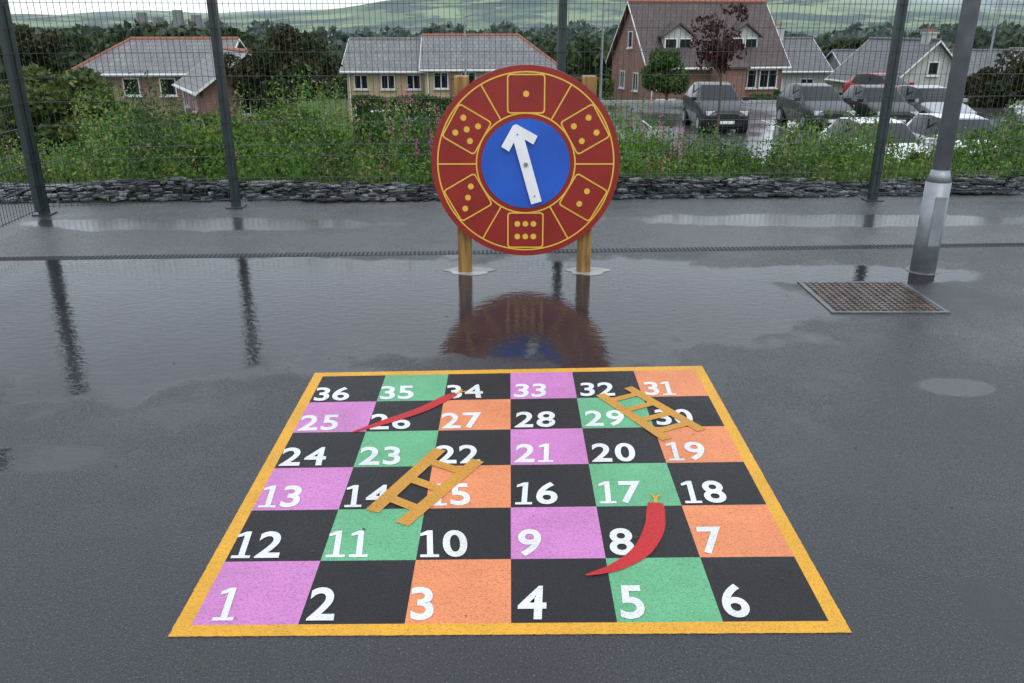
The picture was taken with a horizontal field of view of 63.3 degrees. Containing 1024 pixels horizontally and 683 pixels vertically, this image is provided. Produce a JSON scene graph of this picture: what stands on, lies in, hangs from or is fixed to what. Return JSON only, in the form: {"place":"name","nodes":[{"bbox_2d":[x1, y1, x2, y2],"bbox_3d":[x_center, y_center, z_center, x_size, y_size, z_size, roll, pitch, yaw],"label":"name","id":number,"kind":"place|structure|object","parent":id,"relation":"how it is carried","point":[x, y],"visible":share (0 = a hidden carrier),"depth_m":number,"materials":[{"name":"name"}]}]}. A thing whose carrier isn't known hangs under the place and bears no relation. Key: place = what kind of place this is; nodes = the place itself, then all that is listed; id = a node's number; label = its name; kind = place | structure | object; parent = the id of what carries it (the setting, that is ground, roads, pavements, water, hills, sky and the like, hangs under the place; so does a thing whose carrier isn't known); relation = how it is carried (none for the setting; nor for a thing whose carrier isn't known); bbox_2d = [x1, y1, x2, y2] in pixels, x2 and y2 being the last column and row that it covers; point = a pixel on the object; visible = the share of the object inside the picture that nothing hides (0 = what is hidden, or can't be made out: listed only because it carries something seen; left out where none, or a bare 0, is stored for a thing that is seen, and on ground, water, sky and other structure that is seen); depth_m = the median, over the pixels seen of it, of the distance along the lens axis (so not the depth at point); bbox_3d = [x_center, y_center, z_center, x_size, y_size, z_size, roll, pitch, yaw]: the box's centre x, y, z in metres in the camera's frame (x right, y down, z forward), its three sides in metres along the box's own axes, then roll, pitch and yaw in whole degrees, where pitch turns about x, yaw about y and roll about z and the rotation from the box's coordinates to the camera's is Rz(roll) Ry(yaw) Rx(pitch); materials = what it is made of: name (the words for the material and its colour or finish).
{"place":"outdoors","nodes":[
{"label":"outdoors","id":0,"kind":"place"},
{"bbox_2d":[8,0,385,14],"label":"sky","id":1,"kind":"structure","parent":0,"point":[195,3],"materials":[{"name":"white"}]},
{"bbox_2d":[0,246,1023,682],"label":"playground asphalt","id":2,"kind":"structure","parent":0,"point":[878,444],"depth_m":3.57,"materials":[{"name":"asphalt"}]},
{"bbox_2d":[168,366,851,636],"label":"snakes and ladders board","id":3,"kind":"object","parent":2,"relation":"on","point":[443,487],"visible":1,"depth_m":2.87,"materials":[{"name":"multicoloured paint"}]},
{"bbox_2d":[0,243,1023,260],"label":"drainage channel","id":4,"kind":"object","parent":2,"relation":"in","point":[484,251],"visible":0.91,"depth_m":6.25,"materials":[{"name":"metal"}]},
{"bbox_2d":[431,65,619,275],"bbox_3d":[0.090,-1.101,5.549,1.236,1.430,0.223,0,21,0],"label":"dice spinner board","id":5,"kind":"object","parent":2,"relation":"on","point":[525,159],"visible":0.97,"depth_m":5.44,"materials":[{"name":"wood"}]},
{"bbox_2d":[797,281,950,312],"bbox_3d":[2.255,-0.284,5.237,0.706,0.018,0.643,0,21,0],"label":"drain grate","id":6,"kind":"object","parent":2,"relation":"on","point":[867,296],"visible":1,"depth_m":5.21,"materials":[{"name":"metal"}]},
{"bbox_2d":[904,0,980,274],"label":"street lamp","id":7,"kind":"object","parent":2,"relation":"on","point":[931,221],"visible":1,"depth_m":5.50,"materials":[{"name":"metal"}]},
{"bbox_2d":[927,197,947,246],"bbox_3d":[2.870,-0.806,5.602,0.075,0.340,0.012,0,21,0],"label":"access door","id":8,"kind":"structure","parent":7,"relation":"in","point":[940,202],"depth_m":5.60,"materials":[{"name":"metal"}]},
{"bbox_2d":[5,0,1023,174],"bbox_3d":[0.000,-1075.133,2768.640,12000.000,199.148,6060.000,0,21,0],"label":"terrain","id":9,"kind":"structure","parent":0,"point":[515,15],"depth_m":1770.03,"materials":[{"name":"green plant"}]},
{"bbox_2d":[0,23,71,84],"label":"tree","id":10,"kind":"object","parent":9,"relation":"on","point":[39,49],"visible":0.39,"depth_m":51.44,"materials":[{"name":"green plant"}]},
{"bbox_2d":[0,62,155,162],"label":"broadleaf tree","id":11,"kind":"object","parent":9,"relation":"on","point":[54,101],"visible":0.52,"depth_m":20.55,"materials":[{"name":"green plant"}]},
{"bbox_2d":[75,143,146,180],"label":"shrub","id":12,"kind":"object","parent":9,"relation":"on","point":[108,161],"visible":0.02,"depth_m":10.04,"materials":[{"name":"green plant"}]},
{"bbox_2d":[136,10,205,33],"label":"distant manor","id":13,"kind":"structure","parent":9,"relation":"on","point":[178,15],"depth_m":367.07,"materials":[{"name":"stone"}]},
{"bbox_2d":[106,47,237,134],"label":"walls","id":14,"kind":"structure","parent":9,"relation":"on","point":[120,82],"depth_m":48.66,"materials":[{"name":"brick"}]},
{"bbox_2d":[103,78,178,116],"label":"window frames","id":15,"kind":"structure","parent":14,"relation":"attached to","point":[172,95],"depth_m":48.51,"materials":[{"name":"plastic"}]},
{"bbox_2d":[103,79,175,131],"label":"window panes","id":16,"kind":"object","parent":15,"relation":"in","point":[169,83],"visible":0.18,"depth_m":48.49,"materials":[{"name":"glass"}]},
{"bbox_2d":[73,39,244,73],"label":"roof","id":17,"kind":"structure","parent":14,"relation":"on","point":[173,61],"depth_m":49.26,"materials":[{"name":"grey tile"}]},
{"bbox_2d":[66,37,238,71],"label":"ridge tiles","id":18,"kind":"object","parent":17,"relation":"on","point":[98,55],"visible":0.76,"depth_m":50.72,"materials":[{"name":"tile"}]},
{"bbox_2d":[100,38,245,76],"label":"fascia and gutter","id":19,"kind":"structure","parent":14,"relation":"attached to","point":[135,75],"depth_m":47.80,"materials":[{"name":"white plastic"}]},
{"bbox_2d":[129,124,239,174],"bbox_3d":[-4.206,-2.143,10.584,1.651,1.242,1.496,0,21,0],"label":"shrub","id":20,"kind":"object","parent":9,"relation":"on","point":[172,145],"visible":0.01,"depth_m":10.38,"materials":[{"name":"green plant"}]},
{"bbox_2d":[164,111,237,129],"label":"shrub","id":21,"kind":"object","parent":9,"relation":"on","point":[197,117],"visible":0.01,"depth_m":25.18,"materials":[{"name":"green plant"}]},
{"bbox_2d":[150,116,276,187],"bbox_3d":[-3.495,-2.062,9.892,1.500,1.230,1.312,0,21,0],"label":"shrub","id":22,"kind":"object","parent":9,"relation":"on","point":[206,137],"visible":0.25,"depth_m":9.48,"materials":[{"name":"green plant"}]},
{"bbox_2d":[171,113,258,155],"bbox_3d":[-6.191,-3.563,18.098,2.691,2.778,2.886,0,21,0],"label":"shrub","id":23,"kind":"object","parent":9,"relation":"on","point":[211,119],"visible":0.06,"depth_m":17.49,"materials":[{"name":"green plant"}]},
{"bbox_2d":[184,56,297,137],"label":"walls","id":24,"kind":"structure","parent":9,"relation":"on","point":[202,98],"depth_m":41.67,"materials":[{"name":"red brick"}]},
{"bbox_2d":[175,50,244,92],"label":"roof","id":25,"kind":"structure","parent":24,"relation":"on","point":[204,67],"depth_m":44.13,"materials":[{"name":"grey tile"}]},
{"bbox_2d":[223,46,248,51],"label":"ridge tiles","id":26,"kind":"object","parent":25,"relation":"on","point":[235,49],"visible":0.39,"depth_m":43.28,"materials":[{"name":"tile"}]},
{"bbox_2d":[172,51,250,114],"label":"fascia and gutter","id":27,"kind":"structure","parent":24,"relation":"attached to","point":[199,90],"depth_m":41.20,"materials":[{"name":"white plastic"}]},
{"bbox_2d":[185,92,259,115],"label":"window frames","id":28,"kind":"structure","parent":24,"relation":"attached to","point":[196,108],"depth_m":43.54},
{"bbox_2d":[186,96,258,112],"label":"window panes","id":29,"kind":"object","parent":28,"relation":"in","point":[246,107],"visible":0.24,"depth_m":42.31,"materials":[{"name":"glass"}]},
{"bbox_2d":[224,23,342,121],"bbox_3d":[-11.460,-12.850,42.232,6.262,6.397,5.862,12,24,29],"label":"broadleaf tree","id":30,"kind":"object","parent":9,"relation":"on","point":[290,57],"visible":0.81,"depth_m":40.66,"materials":[{"name":"green plant"}]},
{"bbox_2d":[233,100,347,176],"bbox_3d":[-2.781,-2.309,10.635,1.366,1.576,1.919,-18,27,-39],"label":"shrub","id":31,"kind":"object","parent":9,"relation":"on","point":[284,123],"visible":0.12,"depth_m":10.39,"materials":[{"name":"green plant"}]},
{"bbox_2d":[271,128,379,181],"bbox_3d":[-2.280,-2.024,10.123,1.236,1.104,1.046,11,24,27],"label":"shrub","id":32,"kind":"object","parent":9,"relation":"on","point":[321,134],"visible":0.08,"depth_m":9.84,"materials":[{"name":"green plant"}]},
{"bbox_2d":[337,107,408,183],"bbox_3d":[-1.860,-2.292,10.860,1.238,1.485,1.388,0,21,0],"label":"shrub","id":33,"kind":"object","parent":9,"relation":"on","point":[368,125],"visible":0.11,"depth_m":10.57,"materials":[{"name":"green plant"}]},
{"bbox_2d":[346,74,425,122],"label":"walls","id":34,"kind":"structure","parent":9,"relation":"on","point":[372,80],"depth_m":58.45,"materials":[{"name":"paint"}]},
{"bbox_2d":[340,39,420,70],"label":"roof","id":35,"kind":"structure","parent":34,"relation":"on","point":[409,45],"depth_m":59.04,"materials":[{"name":"grey tile"}]},
{"bbox_2d":[349,37,420,38],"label":"ridge tiles","id":36,"kind":"object","parent":35,"relation":"on","point":[385,37],"visible":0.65,"depth_m":60.47,"materials":[{"name":"tile"}]},
{"bbox_2d":[339,39,424,119],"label":"fascia and gutter","id":37,"kind":"structure","parent":34,"relation":"attached to","point":[380,72],"depth_m":57.58,"materials":[{"name":"white plastic"}]},
{"bbox_2d":[353,74,421,119],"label":"window frames","id":38,"kind":"structure","parent":34,"relation":"attached to","point":[368,89],"depth_m":58.32,"materials":[{"name":"plastic"}]},
{"bbox_2d":[355,76,420,117],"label":"window panes","id":39,"kind":"object","parent":38,"relation":"in","point":[363,81],"visible":0.36,"depth_m":58.27,"materials":[{"name":"glass"}]},
{"bbox_2d":[351,93,453,139],"bbox_3d":[-6.296,-13.101,48.411,5.970,2.763,1.557,0,21,0],"label":"hedge","id":40,"kind":"object","parent":9,"relation":"on","point":[372,99],"visible":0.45,"depth_m":47.70,"materials":[{"name":"green plant"}]},
{"bbox_2d":[379,133,433,182],"bbox_3d":[-1.168,-2.039,10.342,0.906,1.077,1.123,7,22,17],"label":"shrub","id":41,"kind":"object","parent":9,"relation":"on","point":[427,140],"visible":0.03,"depth_m":10.12,"materials":[{"name":"green plant"}]},
{"bbox_2d":[389,111,444,151],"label":"shrub","id":42,"kind":"object","parent":9,"relation":"on","point":[438,115],"visible":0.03,"depth_m":19.68,"materials":[{"name":"green plant"}]},
{"bbox_2d":[425,72,483,124],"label":"walls","id":43,"kind":"structure","parent":9,"relation":"on","point":[444,93],"depth_m":57.48,"materials":[{"name":"paint"}]},
{"bbox_2d":[419,35,494,122],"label":"fascia and gutter","id":44,"kind":"structure","parent":43,"relation":"attached to","point":[453,70],"depth_m":56.73,"materials":[{"name":"white plastic"}]},
{"bbox_2d":[433,72,488,106],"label":"window frames","id":45,"kind":"structure","parent":43,"relation":"attached to","point":[447,88],"depth_m":57.36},
{"bbox_2d":[435,73,485,117],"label":"window panes","id":46,"kind":"object","parent":45,"relation":"in","point":[439,79],"visible":0.14,"depth_m":57.37,"materials":[{"name":"glass"}]},
{"bbox_2d":[419,36,555,68],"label":"roof","id":47,"kind":"structure","parent":43,"relation":"on","point":[514,51],"depth_m":58.26,"materials":[{"name":"grey tile"}]},
{"bbox_2d":[422,34,555,63],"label":"ridge tiles","id":48,"kind":"object","parent":47,"relation":"on","point":[539,50],"visible":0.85,"depth_m":59.81,"materials":[{"name":"tile"}]},
{"bbox_2d":[464,13,481,74],"bbox_3d":[-2.008,-13.376,42.747,1.098,6.565,0.379,9,22,21],"label":"street lamp","id":49,"kind":"object","parent":9,"relation":"on","point":[465,70],"visible":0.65,"depth_m":42.28,"materials":[{"name":"metal"}]},
{"bbox_2d":[0,18,952,97],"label":"distant tree line","id":50,"kind":"object","parent":9,"relation":"on","point":[579,63],"visible":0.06,"depth_m":100.19,"materials":[{"name":"green plant"}]},
{"bbox_2d":[0,191,1023,256],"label":"footpath","id":51,"kind":"structure","parent":9,"relation":"on","point":[263,226],"depth_m":7.11,"materials":[{"name":"concrete"}]},
{"bbox_2d":[0,0,1023,227],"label":"fence","id":52,"kind":"object","parent":51,"relation":"on","point":[18,92],"visible":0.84,"depth_m":7.51,"materials":[{"name":"grey metal"}]},
{"bbox_2d":[0,174,1023,203],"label":"slate rubble edging","id":53,"kind":"object","parent":51,"relation":"on","point":[624,186],"visible":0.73,"depth_m":8.32,"materials":[{"name":"stone"}]},
{"bbox_2d":[0,64,1023,193],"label":"roadside weeds","id":54,"kind":"object","parent":9,"relation":"on","point":[640,163],"visible":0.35,"depth_m":9.35,"materials":[{"name":"green plant"}]},
{"bbox_2d":[14,19,1022,52],"bbox_3d":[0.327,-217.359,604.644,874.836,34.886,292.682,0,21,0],"label":"distant tree line","id":55,"kind":"object","parent":9,"relation":"on","point":[575,27],"visible":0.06,"depth_m":547.60,"materials":[{"name":"plant"}]},
{"bbox_2d":[13,22,1023,56],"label":"distant tree line","id":56,"kind":"object","parent":9,"relation":"on","point":[530,38],"visible":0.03,"depth_m":192.64,"materials":[{"name":"green plant"}]},
{"bbox_2d":[574,74,614,99],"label":"hedge","id":57,"kind":"object","parent":9,"relation":"on","point":[606,82],"visible":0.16,"depth_m":44.59,"materials":[{"name":"green plant"}]},
{"bbox_2d":[620,135,656,177],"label":"shrub","id":58,"kind":"object","parent":9,"relation":"on","point":[646,146],"visible":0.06,"depth_m":10.04,"materials":[{"name":"green plant"}]},
{"bbox_2d":[648,139,682,172],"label":"shrub","id":59,"kind":"object","parent":9,"relation":"on","point":[665,153],"visible":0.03,"depth_m":10.83,"materials":[{"name":"green plant"}]},
{"bbox_2d":[640,46,691,99],"bbox_3d":[8.800,-14.955,47.993,2.936,4.019,3.444,0,21,0],"label":"ornamental tree","id":60,"kind":"object","parent":9,"relation":"on","point":[660,77],"visible":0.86,"depth_m":47.16,"materials":[{"name":"green plant"}]},
{"bbox_2d":[611,11,781,99],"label":"walls","id":61,"kind":"structure","parent":9,"relation":"on","point":[628,56],"depth_m":57.12,"materials":[{"name":"red brick"}]},
{"bbox_2d":[618,31,777,99],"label":"window frames","id":62,"kind":"structure","parent":61,"relation":"attached to","point":[636,91],"depth_m":56.14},
{"bbox_2d":[620,32,776,89],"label":"window panes","id":63,"kind":"object","parent":62,"relation":"in","point":[772,78],"visible":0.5,"depth_m":55.95,"materials":[{"name":"glass"}]},
{"bbox_2d":[605,1,791,99],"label":"fascia and gutter","id":64,"kind":"structure","parent":61,"relation":"attached to","point":[752,68],"depth_m":55.28,"materials":[{"name":"white plastic"}]},
{"bbox_2d":[607,2,790,67],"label":"roof","id":65,"kind":"structure","parent":61,"relation":"on","point":[648,15],"depth_m":56.24,"materials":[{"name":"brown tile"}]},
{"bbox_2d":[627,0,765,2],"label":"ridge tiles","id":66,"kind":"object","parent":65,"relation":"on","point":[718,1],"visible":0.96,"depth_m":57.30,"materials":[{"name":"tile"}]},
{"bbox_2d":[661,25,758,46],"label":"dormers","id":67,"kind":"object","parent":65,"relation":"attached to","point":[686,34],"visible":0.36,"depth_m":54.88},
{"bbox_2d":[664,38,757,47],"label":"dormer frames","id":68,"kind":"structure","parent":67,"relation":"on","point":[691,40],"depth_m":54.89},
{"bbox_2d":[666,39,756,46],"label":"dormer panes","id":69,"kind":"object","parent":68,"relation":"in","point":[688,41],"visible":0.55,"depth_m":55.00,"materials":[{"name":"glass"}]},
{"bbox_2d":[657,22,762,37],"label":"dormer roofs","id":70,"kind":"structure","parent":65,"relation":"attached to","point":[665,30],"depth_m":55.16,"materials":[{"name":"brown tile"}]},
{"bbox_2d":[688,1,748,150],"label":"copper plum tree","id":71,"kind":"object","parent":9,"relation":"on","point":[721,55],"visible":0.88,"depth_m":22.43,"materials":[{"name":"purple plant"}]},
{"bbox_2d":[679,147,762,176],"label":"shrub","id":72,"kind":"object","parent":9,"relation":"on","point":[747,153],"visible":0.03,"depth_m":10.14,"materials":[{"name":"green plant"}]},
{"bbox_2d":[708,68,746,99],"bbox_3d":[14.099,-15.689,54.988,1.700,4.600,2.000,-4,21,-10],"label":"brick porch","id":73,"kind":"object","parent":9,"relation":"on","point":[738,81],"visible":0.07,"depth_m":53.60,"materials":[{"name":"brick"}]},
{"bbox_2d":[724,53,750,68],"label":"porch roof","id":74,"kind":"structure","parent":73,"relation":"on","point":[742,64],"depth_m":53.44,"materials":[{"name":"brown tile"}]},
{"bbox_2d":[749,89,781,99],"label":"shrub","id":75,"kind":"object","parent":9,"relation":"on","point":[766,96],"visible":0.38,"depth_m":44.29,"materials":[{"name":"green plant"}]},
{"bbox_2d":[752,150,803,176],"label":"shrub","id":76,"kind":"object","parent":9,"relation":"on","point":[772,159],"visible":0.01,"depth_m":10.92,"materials":[{"name":"green plant"}]},
{"bbox_2d":[781,73,825,91],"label":"walls","id":77,"kind":"structure","parent":9,"relation":"on","point":[787,79],"depth_m":67.19,"materials":[{"name":"paint"}]},
{"bbox_2d":[781,39,832,70],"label":"roof","id":78,"kind":"structure","parent":77,"relation":"on","point":[806,55],"depth_m":68.08,"materials":[{"name":"tile"}]},
{"bbox_2d":[776,22,785,39],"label":"chimney","id":79,"kind":"object","parent":78,"relation":"on","point":[781,34],"visible":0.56,"depth_m":69.33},
{"bbox_2d":[782,38,832,72],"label":"fascia and gutter","id":80,"kind":"structure","parent":77,"relation":"attached to","point":[809,71],"depth_m":66.56,"materials":[{"name":"white plastic"}]},
{"bbox_2d":[603,103,1023,163],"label":"car park","id":81,"kind":"structure","parent":9,"relation":"on","point":[670,108],"depth_m":33.80,"materials":[{"name":"asphalt"}]},
{"bbox_2d":[599,0,604,102],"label":"street lamp","id":82,"kind":"object","parent":81,"relation":"on","point":[601,69],"visible":0.67,"depth_m":39.77,"materials":[{"name":"metal"}]},
{"bbox_2d":[682,82,748,132],"bbox_3d":[7.750,-9.012,31.775,2.140,1.716,4.330,0,21,0],"label":"parked car","id":83,"kind":"object","parent":81,"relation":"on","point":[709,105],"visible":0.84,"depth_m":30.64,"materials":[{"name":"grey metal"}]},
{"bbox_2d":[602,100,1023,102],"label":"kerb","id":84,"kind":"structure","parent":81,"relation":"on","point":[680,101],"depth_m":42.34,"materials":[{"name":"concrete"}]},
{"bbox_2d":[776,83,854,130],"bbox_3d":[11.750,-9.149,32.258,2.140,1.628,4.330,-1,21,-2],"label":"parked car","id":85,"kind":"object","parent":81,"relation":"on","point":[807,100],"visible":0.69,"depth_m":31.45,"materials":[{"name":"grey metal"}]},
{"bbox_2d":[819,117,933,162],"bbox_3d":[9.600,-5.075,21.820,2.140,1.438,3.930,-1,21,-3],"label":"parked car","id":86,"kind":"object","parent":81,"relation":"on","point":[903,128],"visible":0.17,"depth_m":21.37,"materials":[{"name":"white metal"}]},
{"bbox_2d":[843,73,912,92],"bbox_3d":[18.600,-12.580,41.435,2.140,1.511,4.130,-9,22,-21],"label":"parked car","id":87,"kind":"object","parent":81,"relation":"on","point":[874,78],"visible":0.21,"depth_m":41.27,"materials":[{"name":"red metal"}]},
{"bbox_2d":[840,85,918,123],"bbox_3d":[14.100,-9.057,32.076,2.140,1.584,4.130,0,21,0],"label":"parked car","id":88,"kind":"object","parent":81,"relation":"on","point":[876,100],"visible":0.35,"depth_m":31.27,"materials":[{"name":"grey metal"}]},
{"bbox_2d":[897,85,976,113],"bbox_3d":[16.200,-9.114,32.269,2.140,1.555,4.130,-1,21,-3],"label":"parked car","id":89,"kind":"object","parent":81,"relation":"on","point":[923,100],"visible":0.25,"depth_m":31.58,"materials":[{"name":"silver metal"}]},
{"bbox_2d":[907,113,1003,153],"bbox_3d":[11.900,-5.216,22.089,2.140,1.511,4.130,0,21,0],"label":"parked car","id":90,"kind":"object","parent":81,"relation":"on","point":[929,126],"visible":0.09,"depth_m":21.97,"materials":[{"name":"white metal"}]},
{"bbox_2d":[817,131,869,181],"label":"shrub","id":91,"kind":"object","parent":9,"relation":"on","point":[839,145],"visible":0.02,"depth_m":10.10,"materials":[{"name":"green plant"}]},
{"bbox_2d":[822,35,875,54],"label":"broadleaf tree","id":92,"kind":"object","parent":9,"relation":"on","point":[853,45],"visible":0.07,"depth_m":78.59,"materials":[{"name":"green plant"}]},
{"bbox_2d":[856,152,902,176],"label":"shrub","id":93,"kind":"object","parent":9,"relation":"on","point":[888,163],"depth_m":10.49,"materials":[{"name":"green plant"}]},
{"bbox_2d":[834,44,951,92],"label":"walls","id":94,"kind":"structure","parent":9,"relation":"on","point":[923,70],"depth_m":55.61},
{"bbox_2d":[824,39,952,85],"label":"fascia and gutter","id":95,"kind":"structure","parent":94,"relation":"attached to","point":[908,70],"depth_m":55.00,"materials":[{"name":"white plastic"}]},
{"bbox_2d":[827,39,967,83],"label":"roof","id":96,"kind":"structure","parent":94,"relation":"on","point":[881,67],"depth_m":59.47,"materials":[{"name":"tile"}]},
{"bbox_2d":[869,37,941,40],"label":"ridge tiles","id":97,"kind":"object","parent":96,"relation":"on","point":[909,39],"visible":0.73,"depth_m":57.93,"materials":[{"name":"tile"}]},
{"bbox_2d":[920,26,939,43],"bbox_3d":[28.048,-20.190,55.920,0.720,1.950,1.020,-3,21,-7],"label":"chimney","id":98,"kind":"object","parent":96,"relation":"on","point":[929,34],"visible":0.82,"depth_m":55.51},
{"bbox_2d":[825,44,1018,88],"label":"bungalow","id":99,"kind":"object","parent":9,"relation":"on","point":[976,67],"visible":0.02,"depth_m":69.22,"materials":[{"name":"slate tile"},{"name":"pale painted render"},{"name":"glass"}]},
{"bbox_2d":[907,148,995,174],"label":"shrub","id":100,"kind":"object","parent":9,"relation":"on","point":[914,154],"visible":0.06,"depth_m":10.08,"materials":[{"name":"green plant"}]},
{"bbox_2d":[959,127,1023,174],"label":"shrub","id":101,"kind":"object","parent":9,"relation":"on","point":[976,142],"visible":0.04,"depth_m":10.67,"materials":[{"name":"green plant"}]},
{"bbox_2d":[986,0,1000,66],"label":"street lamp","id":102,"kind":"object","parent":9,"relation":"on","point":[992,41],"visible":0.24,"depth_m":42.18,"materials":[{"name":"metal"}]},
{"bbox_2d":[964,49,1023,107],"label":"broadleaf tree","id":103,"kind":"object","parent":9,"relation":"on","point":[998,87],"visible":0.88,"depth_m":39.64,"materials":[{"name":"green plant"}]},
{"bbox_2d":[928,63,938,74],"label":"window panes","id":104,"kind":"object","parent":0,"point":[934,67],"visible":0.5,"depth_m":55.58,"materials":[{"name":"glass"}]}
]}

